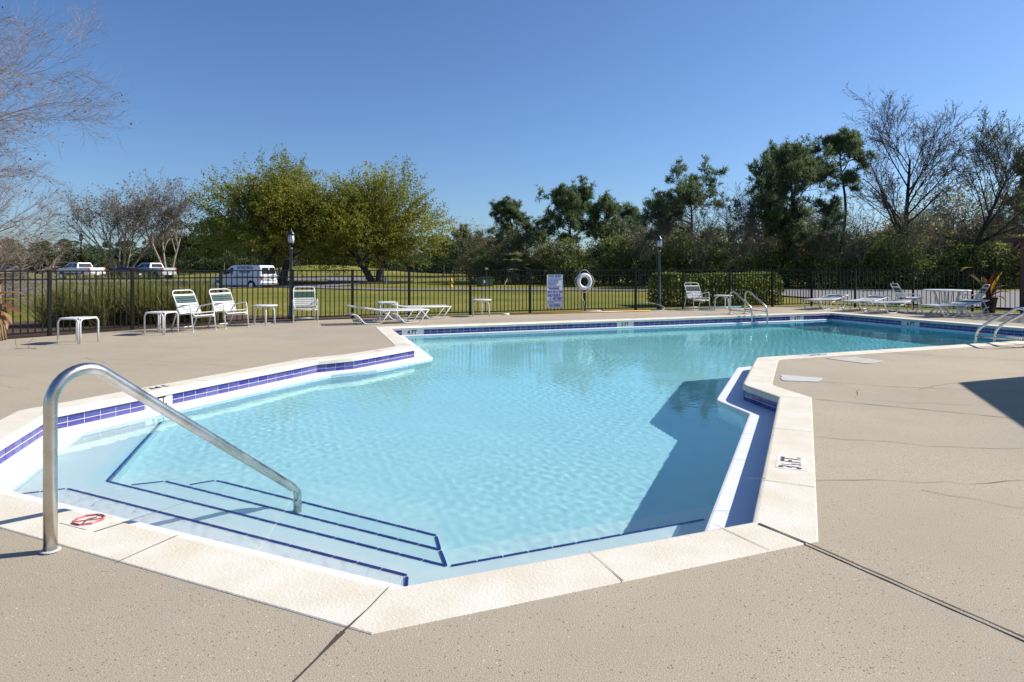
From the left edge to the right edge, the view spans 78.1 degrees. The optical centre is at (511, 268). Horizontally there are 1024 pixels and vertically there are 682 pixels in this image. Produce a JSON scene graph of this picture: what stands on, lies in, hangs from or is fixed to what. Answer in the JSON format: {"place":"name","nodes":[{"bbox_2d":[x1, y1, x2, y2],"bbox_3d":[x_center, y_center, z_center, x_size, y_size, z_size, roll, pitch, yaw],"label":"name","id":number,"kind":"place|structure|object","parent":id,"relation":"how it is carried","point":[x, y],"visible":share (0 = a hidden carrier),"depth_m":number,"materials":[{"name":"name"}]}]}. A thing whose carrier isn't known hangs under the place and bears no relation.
{"place":"outdoors","nodes":[
{"label":"outdoors","id":0,"kind":"place"},
{"bbox_2d":[1,284,354,294],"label":"entrance road","id":1,"kind":"structure","parent":0,"point":[284,286],"depth_m":48.58,"materials":[{"name":"asphalt"}]},
{"bbox_2d":[209,265,278,286],"bbox_3d":[-22.672,0.803,53.390,5.660,2.126,2.380,0,0,20],"label":"work van","id":2,"kind":"object","parent":1,"relation":"on","point":[253,267],"visible":0.66,"depth_m":52.30,"materials":[{"name":"white paint"}]},
{"bbox_2d":[278,281,315,283],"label":"mulch island","id":3,"kind":"structure","parent":0,"point":[295,282],"depth_m":59.75,"materials":[{"name":"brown wood"}]},
{"bbox_2d":[180,143,360,281],"bbox_3d":[-22.362,-5.391,61.720,16.509,14.064,15.318,0,0,0],"label":"oak tree","id":4,"kind":"object","parent":3,"relation":"on","point":[264,210],"visible":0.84,"depth_m":57.74,"materials":[{"name":"green plant"}]},
{"bbox_2d":[1,265,1019,321],"bbox_3d":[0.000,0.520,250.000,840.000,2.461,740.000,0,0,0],"label":"lawn","id":5,"kind":"structure","parent":0,"point":[431,295],"depth_m":28.87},
{"bbox_2d":[1,249,45,273],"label":"scrub tree","id":6,"kind":"object","parent":5,"relation":"on","point":[27,261],"visible":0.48,"depth_m":141.85,"materials":[{"name":"green plant"}]},
{"bbox_2d":[0,0,141,313],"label":"bare tree","id":7,"kind":"object","parent":5,"relation":"on","point":[17,249],"visible":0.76,"depth_m":20.12,"materials":[{"name":"brown plant"}]},
{"bbox_2d":[57,262,105,278],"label":"pickup truck","id":8,"kind":"object","parent":5,"relation":"on","point":[86,266],"visible":0.5,"depth_m":70.82,"materials":[{"name":"white paint"}]},
{"bbox_2d":[40,167,195,277],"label":"crape myrtle","id":9,"kind":"object","parent":5,"relation":"on","point":[100,214],"visible":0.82,"depth_m":78.35,"materials":[{"name":"brown plant"}]},
{"bbox_2d":[134,263,176,279],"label":"pickup truck","id":10,"kind":"object","parent":5,"relation":"on","point":[150,266],"visible":0.62,"depth_m":73.91,"materials":[{"name":"silver metal"}]},
{"bbox_2d":[105,169,211,276],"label":"crape myrtle","id":11,"kind":"object","parent":5,"relation":"on","point":[167,203],"visible":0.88,"depth_m":79.14,"materials":[{"name":"brown plant"}]},
{"bbox_2d":[152,231,199,273],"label":"distant tree","id":12,"kind":"object","parent":5,"relation":"on","point":[169,253],"visible":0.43,"depth_m":109.94,"materials":[{"name":"plant"}]},
{"bbox_2d":[169,221,210,273],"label":"distant tree","id":13,"kind":"object","parent":5,"relation":"on","point":[183,244],"visible":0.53,"depth_m":106.94,"materials":[{"name":"green plant"}]},
{"bbox_2d":[176,255,220,272],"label":"scrub tree","id":14,"kind":"object","parent":5,"relation":"on","point":[196,265],"visible":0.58,"depth_m":140.00,"materials":[{"name":"green plant"}]},
{"bbox_2d":[283,154,459,280],"bbox_3d":[-13.438,-4.698,62.122,16.638,12.732,13.872,0,0,0],"label":"oak tree","id":15,"kind":"object","parent":5,"relation":"on","point":[379,231],"visible":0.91,"depth_m":59.75,"materials":[{"name":"green plant"}]},
{"bbox_2d":[6,306,798,338],"bbox_3d":[-2.143,1.312,18.204,25.867,0.001,6.151,0,0,-28],"label":"mulch bed","id":16,"kind":"object","parent":5,"relation":"on","point":[23,327],"visible":0.43,"depth_m":14.74,"materials":[{"name":"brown wood"}]},
{"bbox_2d":[0,265,23,340],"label":"potted plant","id":17,"kind":"object","parent":16,"relation":"on","point":[4,323],"visible":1,"depth_m":11.34,"materials":[{"name":"orange plant"}]},
{"bbox_2d":[3,274,109,326],"bbox_3d":[-10.341,0.827,14.436,2.386,1.430,2.343,0,0,0],"label":"grass clump","id":18,"kind":"object","parent":16,"relation":"on","point":[59,305],"visible":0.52,"depth_m":14.24,"materials":[{"name":"green plant"}]},
{"bbox_2d":[46,269,151,325],"bbox_3d":[-9.570,0.778,14.695,2.688,1.597,2.696,0,0,0],"label":"grass clump","id":19,"kind":"object","parent":16,"relation":"on","point":[99,308],"visible":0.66,"depth_m":14.45,"materials":[{"name":"green plant"}]},
{"bbox_2d":[99,273,179,325],"bbox_3d":[-8.823,0.799,15.163,2.518,1.510,2.473,0,0,31],"label":"grass clump","id":20,"kind":"object","parent":16,"relation":"on","point":[141,313],"visible":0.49,"depth_m":14.78,"materials":[{"name":"green plant"}]},
{"bbox_2d":[125,275,214,323],"bbox_3d":[-8.270,0.844,15.248,2.365,1.405,2.371,0,0,-43],"label":"grass clump","id":21,"kind":"object","parent":16,"relation":"on","point":[164,303],"visible":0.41,"depth_m":14.89,"materials":[{"name":"green plant"}]},
{"bbox_2d":[157,273,240,321],"bbox_3d":[-7.704,0.816,15.461,2.395,1.462,2.439,0,0,-28],"label":"grass clump","id":22,"kind":"object","parent":16,"relation":"on","point":[197,286],"visible":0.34,"depth_m":15.28,"materials":[{"name":"green plant"}]},
{"bbox_2d":[287,229,294,318],"bbox_3d":[-5.720,0.145,16.350,0.210,2.370,0.205,0,0,0],"label":"lamp post","id":23,"kind":"object","parent":16,"relation":"on","point":[290,237],"visible":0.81,"depth_m":16.31,"materials":[{"name":"grey"}]},
{"bbox_2d":[445,216,497,280],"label":"scrub tree","id":24,"kind":"object","parent":5,"relation":"on","point":[469,250],"visible":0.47,"depth_m":63.32,"materials":[{"name":"green plant"}]},
{"bbox_2d":[467,249,499,282],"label":"scrub tree","id":25,"kind":"object","parent":5,"relation":"on","point":[484,263],"visible":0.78,"depth_m":55.22,"materials":[{"name":"green plant"}]},
{"bbox_2d":[484,195,552,280],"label":"pine tree","id":26,"kind":"object","parent":5,"relation":"on","point":[507,210],"visible":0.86,"depth_m":59.12,"materials":[{"name":"green plant"}]},
{"bbox_2d":[494,221,545,281],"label":"scrub tree","id":27,"kind":"object","parent":5,"relation":"on","point":[513,232],"visible":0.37,"depth_m":58.10,"materials":[{"name":"green plant"}]},
{"bbox_2d":[506,255,537,283],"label":"scrub tree","id":28,"kind":"object","parent":5,"relation":"on","point":[534,263],"visible":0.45,"depth_m":54.59,"materials":[{"name":"green plant"}]},
{"bbox_2d":[541,231,592,284],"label":"scrub tree","id":29,"kind":"object","parent":5,"relation":"on","point":[559,252],"visible":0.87,"depth_m":51.84,"materials":[{"name":"green plant"}]},
{"bbox_2d":[535,175,608,281],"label":"pine tree","id":30,"kind":"object","parent":5,"relation":"on","point":[569,203],"visible":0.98,"depth_m":54.89,"materials":[{"name":"green plant"}]},
{"bbox_2d":[559,244,607,283],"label":"scrub tree","id":31,"kind":"object","parent":5,"relation":"on","point":[580,266],"visible":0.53,"depth_m":51.77,"materials":[{"name":"green plant"}]},
{"bbox_2d":[586,241,629,284],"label":"scrub tree","id":32,"kind":"object","parent":5,"relation":"on","point":[608,263],"visible":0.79,"depth_m":49.92,"materials":[{"name":"green plant"}]},
{"bbox_2d":[581,189,641,282],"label":"pine tree","id":33,"kind":"object","parent":5,"relation":"on","point":[608,205],"visible":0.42,"depth_m":55.67,"materials":[{"name":"green plant"}]},
{"bbox_2d":[588,227,651,282],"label":"scrub tree","id":34,"kind":"object","parent":5,"relation":"on","point":[610,246],"visible":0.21,"depth_m":53.33,"materials":[{"name":"green plant"}]},
{"bbox_2d":[610,200,655,280],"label":"pine tree","id":35,"kind":"object","parent":5,"relation":"on","point":[627,210],"visible":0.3,"depth_m":59.67,"materials":[{"name":"green plant"}]},
{"bbox_2d":[614,238,668,285],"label":"scrub tree","id":36,"kind":"object","parent":5,"relation":"on","point":[634,260],"visible":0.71,"depth_m":48.69,"materials":[{"name":"green plant"}]},
{"bbox_2d":[612,194,683,279],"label":"scrub tree","id":37,"kind":"object","parent":5,"relation":"on","point":[641,237],"visible":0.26,"depth_m":51.37,"materials":[{"name":"green plant"}]},
{"bbox_2d":[629,202,684,271],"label":"tree","id":38,"kind":"object","parent":5,"relation":"on","point":[663,231],"visible":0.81,"depth_m":47.60,"materials":[{"name":"green plant"}]},
{"bbox_2d":[621,154,732,284],"bbox_3d":[13.249,-3.798,49.481,8.607,10.613,7.217,0,0,0],"label":"pine tree","id":39,"kind":"object","parent":5,"relation":"on","point":[684,190],"visible":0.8,"depth_m":49.08,"materials":[{"name":"green plant"}]},
{"bbox_2d":[648,224,720,285],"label":"scrub tree","id":40,"kind":"object","parent":5,"relation":"on","point":[686,264],"visible":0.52,"depth_m":47.16,"materials":[{"name":"green plant"}]},
{"bbox_2d":[663,195,728,283],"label":"bare sapling","id":41,"kind":"object","parent":5,"relation":"on","point":[694,238],"visible":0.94,"depth_m":46.00,"materials":[{"name":"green plant"}]},
{"bbox_2d":[689,244,740,285],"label":"scrub tree","id":42,"kind":"object","parent":5,"relation":"on","point":[711,265],"visible":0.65,"depth_m":45.89,"materials":[{"name":"green plant"}]},
{"bbox_2d":[646,270,784,305],"bbox_3d":[7.465,0.723,23.189,4.808,1.319,1.898,0,0,-15],"label":"clipped hedge","id":43,"kind":"object","parent":5,"relation":"on","point":[674,282],"visible":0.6,"depth_m":22.65,"materials":[{"name":"green plant"}]},
{"bbox_2d":[702,177,767,286],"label":"bare sapling","id":44,"kind":"object","parent":5,"relation":"on","point":[741,230],"visible":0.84,"depth_m":44.67,"materials":[{"name":"brown plant"}]},
{"bbox_2d":[727,239,773,286],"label":"scrub tree","id":45,"kind":"object","parent":5,"relation":"on","point":[740,265],"visible":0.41,"depth_m":44.81,"materials":[{"name":"green plant"}]},
{"bbox_2d":[718,183,808,283],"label":"bare sapling","id":46,"kind":"object","parent":5,"relation":"on","point":[758,227],"visible":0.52,"depth_m":44.25,"materials":[{"name":"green plant"}]},
{"bbox_2d":[740,235,814,287],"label":"scrub tree","id":47,"kind":"object","parent":5,"relation":"on","point":[776,262],"visible":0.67,"depth_m":43.62,"materials":[{"name":"green plant"}]},
{"bbox_2d":[716,133,866,286],"bbox_3d":[19.970,-4.043,44.440,9.720,11.110,9.123,0,0,0],"label":"pine tree","id":48,"kind":"object","parent":5,"relation":"on","point":[787,167],"visible":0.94,"depth_m":42.68,"materials":[{"name":"green plant"}]},
{"bbox_2d":[784,235,849,287],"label":"scrub tree","id":49,"kind":"object","parent":5,"relation":"on","point":[807,263],"visible":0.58,"depth_m":42.58,"materials":[{"name":"green plant"}]},
{"bbox_2d":[791,205,867,287],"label":"bare sapling","id":50,"kind":"object","parent":5,"relation":"on","point":[820,244],"visible":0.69,"depth_m":42.09,"materials":[{"name":"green plant"}]},
{"bbox_2d":[813,125,883,286],"bbox_3d":[23.170,-4.405,44.921,3.500,11.834,5.278,0,0,-41],"label":"pine tree","id":51,"kind":"object","parent":5,"relation":"on","point":[844,140],"visible":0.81,"depth_m":44.19,"materials":[{"name":"green plant"}]},
{"bbox_2d":[824,246,877,288],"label":"scrub tree","id":52,"kind":"object","parent":5,"relation":"on","point":[862,271],"visible":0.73,"depth_m":41.63,"materials":[{"name":"green plant"}]},
{"bbox_2d":[820,199,887,287],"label":"bare sapling","id":53,"kind":"object","parent":5,"relation":"on","point":[858,232],"visible":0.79,"depth_m":41.71,"materials":[{"name":"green plant"}]},
{"bbox_2d":[831,196,920,286],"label":"scrub tree","id":54,"kind":"object","parent":5,"relation":"on","point":[874,221],"visible":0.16,"depth_m":46.06,"materials":[{"name":"green plant"}]},
{"bbox_2d":[840,226,934,288],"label":"scrub tree","id":55,"kind":"object","parent":5,"relation":"on","point":[876,258],"visible":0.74,"depth_m":41.19,"materials":[{"name":"green plant"}]},
{"bbox_2d":[879,237,943,288],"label":"scrub tree","id":56,"kind":"object","parent":5,"relation":"on","point":[922,266],"visible":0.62,"depth_m":40.86,"materials":[{"name":"green plant"}]},
{"bbox_2d":[837,84,991,246],"bbox_3d":[28.885,-6.249,46.964,8.974,15.414,10.691,0,0,11],"label":"bare tree","id":57,"kind":"object","parent":5,"relation":"on","point":[883,200],"visible":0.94,"depth_m":44.97,"materials":[{"name":"brown plant"}]},
{"bbox_2d":[812,269,1019,311],"bbox_3d":[13.336,0.691,19.418,7.644,1.319,0.118,0,0,39],"label":"picket fence","id":58,"kind":"object","parent":5,"relation":"on","point":[935,275],"visible":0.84,"depth_m":19.83,"materials":[{"name":"black metal"}]},
{"bbox_2d":[868,199,971,285],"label":"scrub tree","id":59,"kind":"object","parent":5,"relation":"on","point":[927,213],"visible":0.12,"depth_m":46.56,"materials":[{"name":"green plant"}]},
{"bbox_2d":[877,194,971,288],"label":"bare sapling","id":60,"kind":"object","parent":5,"relation":"on","point":[909,232],"visible":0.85,"depth_m":41.56,"materials":[{"name":"brown plant"}]},
{"bbox_2d":[911,239,973,288],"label":"scrub tree","id":61,"kind":"object","parent":5,"relation":"on","point":[943,264],"visible":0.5,"depth_m":41.12,"materials":[{"name":"green plant"}]},
{"bbox_2d":[882,177,1009,241],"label":"scrub tree","id":62,"kind":"object","parent":5,"relation":"on","point":[961,214],"visible":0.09,"depth_m":51.10,"materials":[{"name":"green plant"}]},
{"bbox_2d":[905,162,1000,281],"bbox_3d":[36.402,-3.530,52.529,9.735,10.036,8.399,0,0,-38],"label":"scrub tree","id":63,"kind":"object","parent":5,"relation":"on","point":[958,201],"visible":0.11,"depth_m":52.76,"materials":[{"name":"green plant"}]},
{"bbox_2d":[901,104,1023,288],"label":"bare tree","id":64,"kind":"object","parent":5,"relation":"on","point":[993,157],"visible":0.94,"depth_m":40.77,"materials":[{"name":"brown plant"}]},
{"bbox_2d":[928,236,997,287],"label":"scrub tree","id":65,"kind":"object","parent":5,"relation":"on","point":[975,257],"visible":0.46,"depth_m":41.18,"materials":[{"name":"green plant"}]},
{"bbox_2d":[920,174,1017,281],"bbox_3d":[39.167,-3.324,52.439,8.044,9.612,9.323,0,0,-4],"label":"scrub tree","id":66,"kind":"object","parent":5,"relation":"on","point":[966,210],"visible":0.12,"depth_m":53.20,"materials":[{"name":"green plant"}]},
{"bbox_2d":[921,178,1023,280],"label":"scrub tree","id":67,"kind":"object","parent":5,"relation":"on","point":[968,227],"visible":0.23,"depth_m":46.35,"materials":[{"name":"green plant"}]},
{"bbox_2d":[952,232,1019,287],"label":"scrub tree","id":68,"kind":"object","parent":5,"relation":"on","point":[998,260],"visible":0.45,"depth_m":40.95,"materials":[{"name":"green plant"}]},
{"bbox_2d":[953,201,1023,288],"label":"bare sapling","id":69,"kind":"object","parent":5,"relation":"on","point":[992,229],"visible":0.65,"depth_m":41.18,"materials":[{"name":"brown plant"}]},
{"bbox_2d":[968,228,1023,287],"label":"scrub tree","id":70,"kind":"object","parent":5,"relation":"on","point":[1015,278],"visible":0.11,"depth_m":41.77,"materials":[{"name":"green plant"}]},
{"bbox_2d":[990,145,1023,238],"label":"pine tree","id":71,"kind":"object","parent":5,"relation":"on","point":[1019,182],"visible":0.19,"depth_m":46.36,"materials":[{"name":"green plant"}]},
{"bbox_2d":[0,306,1023,681],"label":"pool deck","id":72,"kind":"structure","parent":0,"point":[908,566],"depth_m":2.56,"materials":[{"name":"concrete"}]},
{"bbox_2d":[57,316,98,343],"bbox_3d":[-7.580,1.078,11.040,0.439,0.444,0.439,0,0,8],"label":"side table","id":73,"kind":"object","parent":72,"relation":"on","point":[78,330],"visible":1,"depth_m":10.86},
{"bbox_2d":[39,363,298,553],"bbox_3d":[-1.795,1.208,3.614,0.084,1.504,1.652,0,0,25],"label":"grab rail","id":74,"kind":"object","parent":72,"relation":"on","point":[61,381],"visible":0.84,"depth_m":2.97,"materials":[{"name":"metal"}]},
{"bbox_2d":[170,290,216,332],"bbox_3d":[-6.653,0.879,13.180,0.695,0.853,0.584,0,0,24],"label":"strap chair","id":75,"kind":"object","parent":72,"relation":"on","point":[189,305],"visible":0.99,"depth_m":13.20,"materials":[{"name":"white plastic"}]},
{"bbox_2d":[207,288,248,328],"bbox_3d":[-6.252,0.879,13.900,0.695,0.853,0.584,0,0,32],"label":"strap chair","id":76,"kind":"object","parent":72,"relation":"on","point":[224,303],"visible":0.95,"depth_m":13.95,"materials":[{"name":"white plastic"}]},
{"bbox_2d":[292,286,317,322],"bbox_3d":[-5.060,0.879,15.417,0.584,0.853,0.695,0,0,-22],"label":"strap chair","id":77,"kind":"object","parent":72,"relation":"on","point":[299,293],"visible":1,"depth_m":15.56,"materials":[{"name":"white plastic"}]},
{"bbox_2d":[345,305,429,324],"bbox_3d":[-2.950,1.078,15.000,1.888,0.444,0.608,0,0,-23],"label":"sun lounger","id":78,"kind":"object","parent":72,"relation":"on","point":[398,309],"visible":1,"depth_m":14.97,"materials":[{"name":"white plastic"}]},
{"bbox_2d":[0,269,812,335],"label":"picket fence","id":79,"kind":"object","parent":72,"relation":"on","point":[49,279],"visible":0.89,"depth_m":16.57,"materials":[{"name":"black metal"}]},
{"bbox_2d":[547,275,562,307],"bbox_3d":[1.259,0.675,18.532,0.530,0.980,0.012,0,0,-22],"label":"pool rules sign","id":80,"kind":"object","parent":79,"relation":"attached to","point":[554,291],"visible":1,"depth_m":18.53,"materials":[{"name":"white"}]},
{"bbox_2d":[375,302,451,319],"bbox_3d":[-2.550,1.078,16.300,1.888,0.444,0.608,0,0,-20],"label":"sun lounger","id":81,"kind":"object","parent":72,"relation":"on","point":[421,306],"visible":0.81,"depth_m":16.22,"materials":[{"name":"white plastic"}]},
{"bbox_2d":[0,312,1023,634],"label":"pool coping","id":82,"kind":"object","parent":72,"relation":"on","point":[786,500],"visible":0.98,"depth_m":2.93,"materials":[{"name":"beige paint"}]},
{"bbox_2d":[60,512,116,529],"bbox_3d":[-2.170,1.290,3.240,0.208,0.015,0.160,0,0,24],"label":"no diving marker","id":83,"kind":"object","parent":82,"relation":"on","point":[89,520],"visible":1,"depth_m":3.23,"materials":[{"name":"tile"}]},
{"bbox_2d":[683,282,710,310],"bbox_3d":[5.793,0.879,19.831,0.584,0.853,0.695,0,0,-14],"label":"strap chair","id":84,"kind":"object","parent":72,"relation":"on","point":[695,298],"visible":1,"depth_m":19.97,"materials":[{"name":"white plastic"}]},
{"bbox_2d":[728,291,767,323],"bbox_3d":[6.608,1.519,17.700,0.650,1.762,0.921,0,0,-22],"label":"pool ladder","id":85,"kind":"object","parent":72,"relation":"attached to","point":[745,303],"visible":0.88,"depth_m":17.70,"materials":[{"name":"metal"}]},
{"bbox_2d":[801,294,848,309],"bbox_3d":[10.100,1.078,20.350,1.888,0.444,0.608,0,0,-37],"label":"sun lounger","id":86,"kind":"object","parent":72,"relation":"on","point":[832,297],"visible":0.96,"depth_m":20.43,"materials":[{"name":"white plastic"}]},
{"bbox_2d":[839,295,889,311],"bbox_3d":[10.900,1.078,19.500,1.888,0.444,0.608,0,0,-33],"label":"sun lounger","id":87,"kind":"object","parent":72,"relation":"on","point":[872,298],"visible":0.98,"depth_m":19.52,"materials":[{"name":"white plastic"}]},
{"bbox_2d":[864,296,923,313],"bbox_3d":[11.250,1.078,18.600,1.888,0.444,0.608,0,0,-26],"label":"sun lounger","id":88,"kind":"object","parent":72,"relation":"on","point":[900,301],"visible":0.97,"depth_m":18.62,"materials":[{"name":"white plastic"}]},
{"bbox_2d":[923,289,971,313],"bbox_3d":[12.600,0.964,18.300,1.190,0.693,1.190,0,0,0],"label":"dining table","id":89,"kind":"object","parent":72,"relation":"on","point":[959,291],"visible":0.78,"depth_m":18.18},
{"bbox_2d":[918,299,989,316],"bbox_3d":[12.000,1.078,17.150,1.888,0.444,0.608,0,0,-18],"label":"sun lounger","id":90,"kind":"object","parent":72,"relation":"on","point":[965,303],"visible":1,"depth_m":17.11,"materials":[{"name":"white plastic"}]},
{"bbox_2d":[961,267,1010,312],"bbox_3d":[13.836,0.630,18.581,1.483,1.339,0.636,0,0,0],"label":"potted plant","id":91,"kind":"object","parent":72,"relation":"on","point":[991,304],"visible":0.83,"depth_m":18.44,"materials":[{"name":"green plant"}]},
{"bbox_2d":[974,307,1023,346],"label":"pool ladder","id":92,"kind":"object","parent":72,"relation":"attached to","point":[994,337],"visible":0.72,"depth_m":10.93,"materials":[{"name":"metal"}]},
{"bbox_2d":[1002,236,1023,313],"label":"pergola","id":93,"kind":"object","parent":72,"relation":"on","point":[1017,242],"visible":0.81,"depth_m":17.60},
{"bbox_2d":[0,0,1023,269],"label":"sky","id":94,"kind":"structure","parent":0,"point":[489,99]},
{"bbox_2d":[494,248,531,284],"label":"tree","id":95,"kind":"object","parent":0,"point":[516,255],"visible":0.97,"depth_m":51.76,"materials":[{"name":"green plant"}]},
{"bbox_2d":[10,320,1023,586],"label":"water","id":96,"kind":"structure","parent":0,"point":[458,456],"depth_m":5.15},
{"bbox_2d":[303,286,865,290],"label":"cart path","id":97,"kind":"structure","parent":0,"point":[516,289],"depth_m":38.12,"materials":[{"name":"concrete"}]},
{"bbox_2d":[765,290,1018,307],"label":"service road","id":98,"kind":"structure","parent":0,"point":[860,294],"depth_m":29.62,"materials":[{"name":"concrete"}]},
{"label":"pool floor","id":99,"kind":"structure","parent":0,"visible":0},
{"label":"pool wall","id":100,"kind":"structure","parent":99,"relation":"on","visible":0},
{"bbox_2d":[0,319,1015,588],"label":"pool ledge","id":101,"kind":"object","parent":100,"relation":"on","point":[736,501],"visible":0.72,"depth_m":5.20,"materials":[{"name":"white paint"}]},
{"bbox_2d":[0,425,42,463],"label":"tiled wall","id":102,"kind":"structure","parent":101,"relation":"on","point":[9,451],"depth_m":5.11,"materials":[{"name":"blue tile"}]},
{"bbox_2d":[58,365,316,428],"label":"tiled wall","id":103,"kind":"structure","parent":101,"relation":"on","point":[93,415],"depth_m":6.98,"materials":[{"name":"blue tile"}]},
{"bbox_2d":[317,361,353,371],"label":"tiled wall","id":104,"kind":"structure","parent":101,"relation":"on","point":[334,366],"depth_m":9.10,"materials":[{"name":"blue tile"}]},
{"bbox_2d":[354,351,413,368],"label":"tiled wall","id":105,"kind":"structure","parent":101,"relation":"on","point":[379,360],"depth_m":9.80,"materials":[{"name":"blue tile"}]},
{"bbox_2d":[394,315,830,334],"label":"tiled wall","id":106,"kind":"structure","parent":101,"relation":"on","point":[511,328],"depth_m":15.67,"materials":[{"name":"blue tile"}]},
{"bbox_2d":[745,391,776,411],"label":"tiled wall","id":107,"kind":"structure","parent":101,"relation":"on","point":[761,402],"depth_m":6.73,"materials":[{"name":"blue tile"}]},
{"bbox_2d":[831,315,1023,335],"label":"tiled wall","id":108,"kind":"structure","parent":101,"relation":"on","point":[967,328],"depth_m":15.66,"materials":[{"name":"blue tile"}]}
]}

